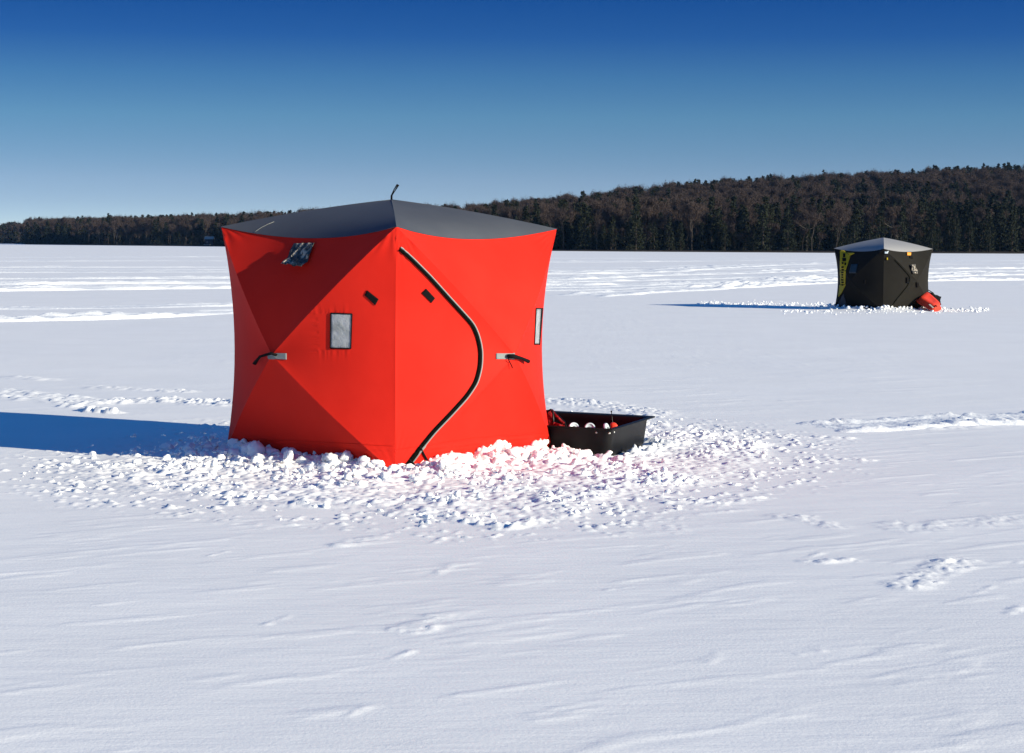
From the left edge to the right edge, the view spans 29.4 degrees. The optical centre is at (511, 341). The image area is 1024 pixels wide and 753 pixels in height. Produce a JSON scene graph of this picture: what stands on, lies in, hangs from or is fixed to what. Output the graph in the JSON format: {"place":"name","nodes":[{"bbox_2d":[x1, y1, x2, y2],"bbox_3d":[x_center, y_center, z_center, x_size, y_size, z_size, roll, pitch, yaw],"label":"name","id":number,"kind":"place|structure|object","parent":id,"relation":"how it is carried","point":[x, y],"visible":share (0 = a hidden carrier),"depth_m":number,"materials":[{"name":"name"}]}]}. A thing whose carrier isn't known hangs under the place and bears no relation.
{"place":"outdoors","nodes":[
{"label":"outdoors","id":0,"kind":"place"},
{"bbox_2d":[0,244,1023,752],"bbox_3d":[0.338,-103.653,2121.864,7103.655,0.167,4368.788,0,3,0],"label":"lake snow","id":1,"kind":"structure","parent":0,"point":[858,592],"depth_m":10.61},
{"bbox_2d":[0,308,232,321],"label":"snow track","id":2,"kind":"structure","parent":1,"relation":"on","point":[83,315],"depth_m":42.25,"materials":[{"name":"snow"}]},
{"bbox_2d":[0,301,232,309],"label":"snow track","id":3,"kind":"structure","parent":1,"relation":"on","point":[200,304],"depth_m":49.86,"materials":[{"name":"snow"}]},
{"bbox_2d":[6,279,735,287],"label":"snow track","id":4,"kind":"structure","parent":1,"relation":"on","point":[575,286],"depth_m":75.90,"materials":[{"name":"snow"}]},
{"bbox_2d":[221,184,556,466],"bbox_3d":[-0.956,-0.171,15.279,2.444,2.120,2.467,-1,3,-27],"label":"ice fishing tent","id":5,"kind":"object","parent":1,"relation":"on","point":[391,331],"visible":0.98,"depth_m":14.34,"materials":[{"name":"red fabric"}]},
{"bbox_2d":[0,265,829,270],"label":"snow track","id":6,"kind":"structure","parent":1,"relation":"on","point":[783,266],"depth_m":124.32,"materials":[{"name":"snow"}]},
{"bbox_2d":[20,410,814,523],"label":"broken snow","id":7,"kind":"structure","parent":1,"relation":"on","point":[255,450],"depth_m":14.21,"materials":[{"name":"snow"}]},
{"bbox_2d":[0,259,835,262],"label":"snow track","id":8,"kind":"structure","parent":1,"relation":"on","point":[550,261],"depth_m":191.98,"materials":[{"name":"snow"}]},
{"bbox_2d":[0,261,836,273],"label":"snow track","id":9,"kind":"structure","parent":1,"relation":"on","point":[666,269],"depth_m":117.88,"materials":[{"name":"snow"}]},
{"bbox_2d":[0,271,1023,290],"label":"snow track","id":10,"kind":"structure","parent":1,"relation":"on","point":[39,287],"depth_m":71.50,"materials":[{"name":"snow"}]},
{"bbox_2d":[0,266,1023,279],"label":"snow track","id":11,"kind":"structure","parent":1,"relation":"on","point":[602,276],"depth_m":101.00,"materials":[{"name":"snow"}]},
{"bbox_2d":[0,270,1023,284],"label":"snow track","id":12,"kind":"structure","parent":1,"relation":"on","point":[23,282],"depth_m":78.97,"materials":[{"name":"snow"}]},
{"bbox_2d":[0,263,1023,267],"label":"snow track","id":13,"kind":"structure","parent":1,"relation":"on","point":[53,266],"depth_m":130.59,"materials":[{"name":"snow"}]},
{"bbox_2d":[0,256,1023,258],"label":"snow track","id":14,"kind":"structure","parent":1,"relation":"on","point":[552,258],"depth_m":228.25,"materials":[{"name":"snow"}]},
{"bbox_2d":[167,270,1023,281],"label":"snow track","id":15,"kind":"structure","parent":1,"relation":"on","point":[693,277],"depth_m":98.35,"materials":[{"name":"snow"}]},
{"bbox_2d":[547,411,654,455],"bbox_3d":[0.325,0.748,15.888,1.688,0.256,1.206,2,3,28],"label":"cargo sled","id":16,"kind":"object","parent":1,"relation":"on","point":[627,433],"visible":0.41,"depth_m":15.29,"materials":[{"name":"black plastic"}]},
{"bbox_2d":[546,409,566,425],"bbox_3d":[0.375,0.635,15.697,0.199,0.173,0.321,0,3,0],"label":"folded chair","id":17,"kind":"object","parent":16,"relation":"in","point":[551,413],"visible":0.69,"depth_m":15.78,"materials":[{"name":"red fabric"}]},
{"bbox_2d":[609,411,617,427],"bbox_3d":[0.811,0.673,15.637,0.087,0.234,0.082,0,3,0],"label":"rod holder","id":18,"kind":"object","parent":16,"relation":"in","point":[612,424],"visible":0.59,"depth_m":15.61,"materials":[{"name":"red plastic"}]},
{"bbox_2d":[549,277,1023,296],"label":"snow track","id":19,"kind":"structure","parent":1,"relation":"on","point":[698,287],"depth_m":75.83,"materials":[{"name":"snow"}]},
{"bbox_2d":[697,301,988,314],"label":"broken snow","id":20,"kind":"structure","parent":1,"relation":"on","point":[887,307],"depth_m":50.79,"materials":[{"name":"snow"}]},
{"bbox_2d":[834,238,932,309],"bbox_3d":[9.764,-1.785,51.398,2.355,1.894,2.350,3,4,38],"label":"ice fishing tent","id":21,"kind":"object","parent":1,"relation":"on","point":[875,273],"visible":0.99,"depth_m":50.55,"materials":[{"name":"black fabric"}]},
{"bbox_2d":[797,411,1023,432],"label":"snow track","id":22,"kind":"structure","parent":1,"relation":"on","point":[904,423],"depth_m":18.20,"materials":[{"name":"snow"}]},
{"bbox_2d":[916,292,941,311],"bbox_3d":[10.805,-1.019,50.525,0.580,0.501,1.000,-1,3,-24],"label":"toboggan","id":23,"kind":"object","parent":1,"relation":"on","point":[927,300],"visible":0.99,"depth_m":50.39,"materials":[{"name":"red plastic"}]},
{"bbox_2d":[928,290,940,304],"bbox_3d":[11.073,-1.111,51.713,0.585,0.533,0.312,0,3,0],"label":"gear bag","id":24,"kind":"object","parent":1,"relation":"on","point":[937,297],"visible":0.23,"depth_m":51.64,"materials":[{"name":"black"}]},
{"bbox_2d":[930,260,1023,262],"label":"snow track","id":25,"kind":"structure","parent":1,"relation":"on","point":[974,260],"depth_m":241.61,"materials":[{"name":"snow"}]},
{"bbox_2d":[0,199,1023,253],"bbox_3d":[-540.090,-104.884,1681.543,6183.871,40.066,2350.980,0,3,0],"label":"wooded hill","id":26,"kind":"structure","parent":0,"point":[779,250],"depth_m":534.36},
{"bbox_2d":[11,226,17,242],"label":"conifer","id":27,"kind":"object","parent":26,"relation":"on","point":[15,236],"visible":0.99,"depth_m":1461.77,"materials":[{"name":"green plant"}]},
{"bbox_2d":[22,222,30,243],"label":"conifer","id":28,"kind":"object","parent":26,"relation":"on","point":[27,227],"visible":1,"depth_m":1130.86,"materials":[{"name":"green plant"}]},
{"bbox_2d":[33,225,41,243],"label":"conifer","id":29,"kind":"object","parent":26,"relation":"on","point":[39,235],"visible":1,"depth_m":1109.20,"materials":[{"name":"green plant"}]},
{"bbox_2d":[42,221,51,243],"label":"conifer","id":30,"kind":"object","parent":26,"relation":"on","point":[47,227],"visible":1,"depth_m":1093.22,"materials":[{"name":"green plant"}]},
{"bbox_2d":[52,219,60,243],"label":"conifer","id":31,"kind":"object","parent":26,"relation":"on","point":[58,224],"visible":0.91,"depth_m":1077.59,"materials":[{"name":"green plant"}]},
{"bbox_2d":[55,226,59,243],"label":"conifer","id":32,"kind":"object","parent":26,"relation":"on","point":[57,236],"visible":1,"depth_m":1074.04,"materials":[{"name":"green plant"}]},
{"bbox_2d":[61,223,66,243],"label":"conifer","id":33,"kind":"object","parent":26,"relation":"on","point":[64,227],"visible":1,"depth_m":1060.76,"materials":[{"name":"green plant"}]},
{"bbox_2d":[66,223,72,244],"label":"conifer","id":34,"kind":"object","parent":26,"relation":"on","point":[69,230],"visible":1,"depth_m":1054.20,"materials":[{"name":"green plant"}]},
{"bbox_2d":[73,223,85,243],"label":"bare tree","id":35,"kind":"object","parent":26,"relation":"on","point":[77,228],"visible":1,"depth_m":1033.01,"materials":[{"name":"brown plant"}]},
{"bbox_2d":[76,219,83,243],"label":"conifer","id":36,"kind":"object","parent":26,"relation":"on","point":[81,230],"visible":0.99,"depth_m":1034.17,"materials":[{"name":"green plant"}]},
{"bbox_2d":[95,226,102,244],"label":"bare tree","id":37,"kind":"object","parent":26,"relation":"on","point":[98,230],"visible":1,"depth_m":995.13,"materials":[{"name":"brown plant"}]},
{"bbox_2d":[97,221,108,234],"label":"bare tree","id":38,"kind":"object","parent":26,"relation":"on","point":[104,225],"visible":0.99,"depth_m":989.88,"materials":[{"name":"brown plant"}]},
{"bbox_2d":[109,220,123,244],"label":"bare tree","id":39,"kind":"object","parent":26,"relation":"on","point":[117,224],"visible":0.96,"depth_m":967.11,"materials":[{"name":"brown plant"}]},
{"bbox_2d":[126,224,138,242],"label":"bare tree","id":40,"kind":"object","parent":26,"relation":"on","point":[135,226],"visible":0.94,"depth_m":953.55,"materials":[{"name":"brown plant"}]},
{"bbox_2d":[133,216,145,234],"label":"bare tree","id":41,"kind":"object","parent":26,"relation":"on","point":[141,220],"visible":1,"depth_m":953.73,"materials":[{"name":"brown plant"}]},
{"bbox_2d":[149,219,160,244],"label":"conifer","id":42,"kind":"object","parent":26,"relation":"on","point":[156,230],"visible":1,"depth_m":934.31,"materials":[{"name":"green plant"}]},
{"bbox_2d":[157,217,174,234],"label":"bare tree","id":43,"kind":"object","parent":26,"relation":"on","point":[162,222],"visible":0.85,"depth_m":936.38,"materials":[{"name":"brown plant"}]},
{"bbox_2d":[162,222,170,244],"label":"conifer","id":44,"kind":"object","parent":26,"relation":"on","point":[165,239],"visible":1,"depth_m":923.12,"materials":[{"name":"green plant"}]},
{"bbox_2d":[178,222,189,244],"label":"bare tree","id":45,"kind":"object","parent":26,"relation":"on","point":[185,227],"visible":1,"depth_m":912.15,"materials":[{"name":"brown plant"}]},
{"bbox_2d":[192,218,203,244],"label":"conifer","id":46,"kind":"object","parent":26,"relation":"on","point":[197,231],"visible":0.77,"depth_m":910.05,"materials":[{"name":"green plant"}]},
{"bbox_2d":[197,219,205,244],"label":"conifer","id":47,"kind":"object","parent":26,"relation":"on","point":[201,236],"visible":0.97,"depth_m":900.70,"materials":[{"name":"green plant"}]},
{"bbox_2d":[204,236,214,245],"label":"lake cabin","id":48,"kind":"object","parent":26,"relation":"on","point":[209,240],"visible":0.91,"depth_m":883.75,"materials":[{"name":"blue"}]},
{"bbox_2d":[212,222,218,245],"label":"conifer","id":49,"kind":"object","parent":26,"relation":"on","point":[215,231],"visible":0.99,"depth_m":888.58,"materials":[{"name":"green plant"}]},
{"bbox_2d":[218,216,227,245],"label":"conifer","id":50,"kind":"object","parent":26,"relation":"on","point":[224,223],"visible":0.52,"depth_m":878.36,"materials":[{"name":"green plant"}]},
{"bbox_2d":[491,204,498,215],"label":"conifer","id":51,"kind":"object","parent":26,"relation":"on","point":[494,206],"visible":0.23,"depth_m":596.93,"materials":[{"name":"green plant"}]},
{"bbox_2d":[0,162,1023,251],"bbox_3d":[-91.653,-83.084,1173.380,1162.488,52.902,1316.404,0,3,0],"label":"wood","id":52,"kind":"object","parent":26,"relation":"on","point":[998,190],"visible":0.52,"depth_m":658.06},
{"bbox_2d":[507,206,524,220],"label":"bare tree","id":53,"kind":"object","parent":26,"relation":"on","point":[519,213],"visible":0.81,"depth_m":577.08,"materials":[{"name":"brown plant"}]},
{"bbox_2d":[529,202,541,223],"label":"conifer","id":54,"kind":"object","parent":26,"relation":"on","point":[536,207],"visible":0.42,"depth_m":556.20,"materials":[{"name":"green plant"}]},
{"bbox_2d":[526,213,550,226],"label":"bare tree","id":55,"kind":"object","parent":26,"relation":"on","point":[543,219],"visible":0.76,"depth_m":560.67,"materials":[{"name":"brown plant"}]},
{"bbox_2d":[552,204,571,249],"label":"bare tree","id":56,"kind":"object","parent":26,"relation":"on","point":[561,213],"visible":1,"depth_m":528.19,"materials":[{"name":"brown plant"}]},
{"bbox_2d":[555,199,572,249],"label":"conifer","id":57,"kind":"object","parent":26,"relation":"on","point":[563,201],"visible":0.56,"depth_m":540.42,"materials":[{"name":"green plant"}]},
{"bbox_2d":[574,202,589,248],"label":"conifer","id":58,"kind":"object","parent":26,"relation":"on","point":[582,209],"visible":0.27,"depth_m":540.41,"materials":[{"name":"green plant"}]},
{"bbox_2d":[576,204,592,249],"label":"conifer","id":59,"kind":"object","parent":26,"relation":"on","point":[587,230],"visible":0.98,"depth_m":525.30,"materials":[{"name":"green plant"}]},
{"bbox_2d":[597,205,625,249],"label":"bare tree","id":60,"kind":"object","parent":26,"relation":"on","point":[603,209],"visible":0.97,"depth_m":534.50,"materials":[{"name":"brown plant"}]},
{"bbox_2d":[607,215,617,249],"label":"conifer","id":61,"kind":"object","parent":26,"relation":"on","point":[613,235],"visible":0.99,"depth_m":525.33,"materials":[{"name":"green plant"}]},
{"bbox_2d":[606,203,624,248],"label":"conifer","id":62,"kind":"object","parent":26,"relation":"on","point":[607,228],"visible":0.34,"depth_m":544.82,"materials":[{"name":"green plant"}]},
{"bbox_2d":[625,197,644,249],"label":"conifer","id":63,"kind":"object","parent":26,"relation":"on","point":[636,200],"visible":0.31,"depth_m":538.77,"materials":[{"name":"green plant"}]},
{"bbox_2d":[626,206,645,249],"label":"conifer","id":64,"kind":"object","parent":26,"relation":"on","point":[636,223],"visible":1,"depth_m":517.53,"materials":[{"name":"green plant"}]},
{"bbox_2d":[628,204,647,249],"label":"conifer","id":65,"kind":"object","parent":26,"relation":"on","point":[640,245],"visible":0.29,"depth_m":527.59,"materials":[{"name":"green plant"}]},
{"bbox_2d":[651,214,672,249],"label":"bare tree","id":66,"kind":"object","parent":26,"relation":"on","point":[662,223],"visible":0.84,"depth_m":530.33,"materials":[{"name":"brown plant"}]},
{"bbox_2d":[657,210,677,244],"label":"bare tree","id":67,"kind":"object","parent":26,"relation":"on","point":[664,214],"visible":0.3,"depth_m":540.08,"materials":[{"name":"brown plant"}]},
{"bbox_2d":[661,217,676,249],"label":"conifer","id":68,"kind":"object","parent":26,"relation":"on","point":[668,221],"visible":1,"depth_m":515.79,"materials":[{"name":"green plant"}]},
{"bbox_2d":[678,208,695,222],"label":"bare tree","id":69,"kind":"object","parent":26,"relation":"on","point":[684,213],"visible":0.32,"depth_m":536.30,"materials":[{"name":"brown plant"}]},
{"bbox_2d":[677,198,706,250],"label":"bare tree","id":70,"kind":"object","parent":26,"relation":"on","point":[691,207],"visible":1,"depth_m":523.43,"materials":[{"name":"brown plant"}]},
{"bbox_2d":[683,210,701,249],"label":"bare tree","id":71,"kind":"object","parent":26,"relation":"on","point":[698,220],"visible":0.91,"depth_m":527.60,"materials":[{"name":"brown plant"}]},
{"bbox_2d":[711,217,724,250],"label":"conifer","id":72,"kind":"object","parent":26,"relation":"on","point":[717,220],"visible":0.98,"depth_m":524.54,"materials":[{"name":"green plant"}]},
{"bbox_2d":[711,207,726,249],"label":"conifer","id":73,"kind":"object","parent":26,"relation":"on","point":[720,215],"visible":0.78,"depth_m":528.66,"materials":[{"name":"green plant"}]},
{"bbox_2d":[736,208,750,249],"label":"conifer","id":74,"kind":"object","parent":26,"relation":"on","point":[742,213],"visible":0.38,"depth_m":528.89,"materials":[{"name":"green plant"}]},
{"bbox_2d":[739,207,751,250],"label":"conifer","id":75,"kind":"object","parent":26,"relation":"on","point":[746,215],"visible":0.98,"depth_m":522.95,"materials":[{"name":"green plant"}]},
{"bbox_2d":[754,206,771,249],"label":"conifer","id":76,"kind":"object","parent":26,"relation":"on","point":[758,229],"visible":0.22,"depth_m":532.56,"materials":[{"name":"green plant"}]},
{"bbox_2d":[754,204,772,250],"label":"conifer","id":77,"kind":"object","parent":26,"relation":"on","point":[763,223],"visible":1,"depth_m":516.61,"materials":[{"name":"green plant"}]},
{"bbox_2d":[779,209,793,250],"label":"conifer","id":78,"kind":"object","parent":26,"relation":"on","point":[782,229],"visible":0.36,"depth_m":531.44,"materials":[{"name":"green plant"}]},
{"bbox_2d":[779,206,796,250],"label":"conifer","id":79,"kind":"object","parent":26,"relation":"on","point":[787,214],"visible":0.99,"depth_m":516.52,"materials":[{"name":"green plant"}]},
{"bbox_2d":[783,209,800,227],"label":"bare tree","id":80,"kind":"object","parent":26,"relation":"on","point":[793,215],"visible":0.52,"depth_m":542.29,"materials":[{"name":"brown plant"}]},
{"bbox_2d":[795,204,823,248],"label":"bare tree","id":81,"kind":"object","parent":26,"relation":"on","point":[810,209],"visible":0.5,"depth_m":539.18,"materials":[{"name":"brown plant"}]},
{"bbox_2d":[792,209,827,249],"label":"bare tree","id":82,"kind":"object","parent":26,"relation":"on","point":[800,219],"visible":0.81,"depth_m":530.50,"materials":[{"name":"brown plant"}]},
{"bbox_2d":[804,210,823,250],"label":"bare tree","id":83,"kind":"object","parent":26,"relation":"on","point":[815,218],"visible":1,"depth_m":518.52,"materials":[{"name":"brown plant"}]},
{"bbox_2d":[826,211,850,247],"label":"bare tree","id":84,"kind":"object","parent":26,"relation":"on","point":[839,219],"visible":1,"depth_m":517.89,"materials":[{"name":"brown plant"}]},
{"bbox_2d":[828,204,851,243],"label":"bare tree","id":85,"kind":"object","parent":26,"relation":"on","point":[840,210],"visible":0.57,"depth_m":531.55,"materials":[{"name":"brown plant"}]},
{"bbox_2d":[848,214,860,243],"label":"conifer","id":86,"kind":"object","parent":26,"relation":"on","point":[854,231],"visible":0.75,"depth_m":520.82,"materials":[{"name":"green plant"}]},
{"bbox_2d":[850,208,862,241],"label":"conifer","id":87,"kind":"object","parent":26,"relation":"on","point":[854,210],"visible":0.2,"depth_m":549.70,"materials":[{"name":"green plant"}]},
{"bbox_2d":[850,204,870,243],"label":"conifer","id":88,"kind":"object","parent":26,"relation":"on","point":[859,213],"visible":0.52,"depth_m":537.31,"materials":[{"name":"green plant"}]},
{"bbox_2d":[873,206,888,238],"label":"conifer","id":89,"kind":"object","parent":26,"relation":"on","point":[878,216],"visible":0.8,"depth_m":530.33,"materials":[{"name":"green plant"}]},
{"bbox_2d":[876,201,891,238],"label":"conifer","id":90,"kind":"object","parent":26,"relation":"on","point":[883,205],"visible":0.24,"depth_m":557.15,"materials":[{"name":"green plant"}]},
{"bbox_2d":[895,211,908,240],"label":"conifer","id":91,"kind":"object","parent":26,"relation":"on","point":[902,219],"visible":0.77,"depth_m":531.60,"materials":[{"name":"green plant"}]},
{"bbox_2d":[892,206,911,241],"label":"conifer","id":92,"kind":"object","parent":26,"relation":"on","point":[903,209],"visible":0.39,"depth_m":542.74,"materials":[{"name":"green plant"}]},
{"bbox_2d":[921,212,936,245],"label":"conifer","id":93,"kind":"object","parent":26,"relation":"on","point":[927,213],"visible":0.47,"depth_m":548.86,"materials":[{"name":"green plant"}]},
{"bbox_2d":[922,202,936,246],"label":"conifer","id":94,"kind":"object","parent":26,"relation":"on","point":[930,206],"visible":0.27,"depth_m":559.65,"materials":[{"name":"green plant"}]},
{"bbox_2d":[924,208,937,251],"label":"conifer","id":95,"kind":"object","parent":26,"relation":"on","point":[931,219],"visible":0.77,"depth_m":541.41,"materials":[{"name":"green plant"}]},
{"bbox_2d":[941,211,956,250],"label":"conifer","id":96,"kind":"object","parent":26,"relation":"on","point":[948,222],"visible":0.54,"depth_m":554.78,"materials":[{"name":"green plant"}]},
{"bbox_2d":[946,208,963,251],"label":"conifer","id":97,"kind":"object","parent":26,"relation":"on","point":[951,224],"visible":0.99,"depth_m":542.82,"materials":[{"name":"green plant"}]},
{"bbox_2d":[959,207,971,250],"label":"conifer","id":98,"kind":"object","parent":26,"relation":"on","point":[965,214],"visible":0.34,"depth_m":563.43,"materials":[{"name":"green plant"}]},
{"bbox_2d":[961,218,977,251],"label":"conifer","id":99,"kind":"object","parent":26,"relation":"on","point":[969,234],"visible":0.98,"depth_m":543.94,"materials":[{"name":"green plant"}]},
{"bbox_2d":[962,205,981,250],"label":"conifer","id":100,"kind":"object","parent":26,"relation":"on","point":[971,208],"visible":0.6,"depth_m":555.54,"materials":[{"name":"green plant"}]},
{"bbox_2d":[979,208,994,251],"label":"conifer","id":101,"kind":"object","parent":26,"relation":"on","point":[987,216],"visible":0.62,"depth_m":552.70,"materials":[{"name":"green plant"}]},
{"bbox_2d":[984,217,995,251],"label":"conifer","id":102,"kind":"object","parent":26,"relation":"on","point":[989,225],"visible":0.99,"depth_m":542.63,"materials":[{"name":"green plant"}]},
{"bbox_2d":[999,211,1019,231],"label":"bare tree","id":103,"kind":"object","parent":26,"relation":"on","point":[1007,214],"visible":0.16,"depth_m":579.19,"materials":[{"name":"brown plant"}]},
{"bbox_2d":[1002,212,1022,251],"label":"conifer","id":104,"kind":"object","parent":26,"relation":"on","point":[1011,232],"visible":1,"depth_m":545.20,"materials":[{"name":"green plant"}]},
{"bbox_2d":[1006,206,1021,250],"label":"conifer","id":105,"kind":"object","parent":26,"relation":"on","point":[1013,208],"visible":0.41,"depth_m":565.36,"materials":[{"name":"green plant"}]},
{"bbox_2d":[0,0,1023,224],"label":"sky","id":106,"kind":"structure","parent":0,"point":[113,107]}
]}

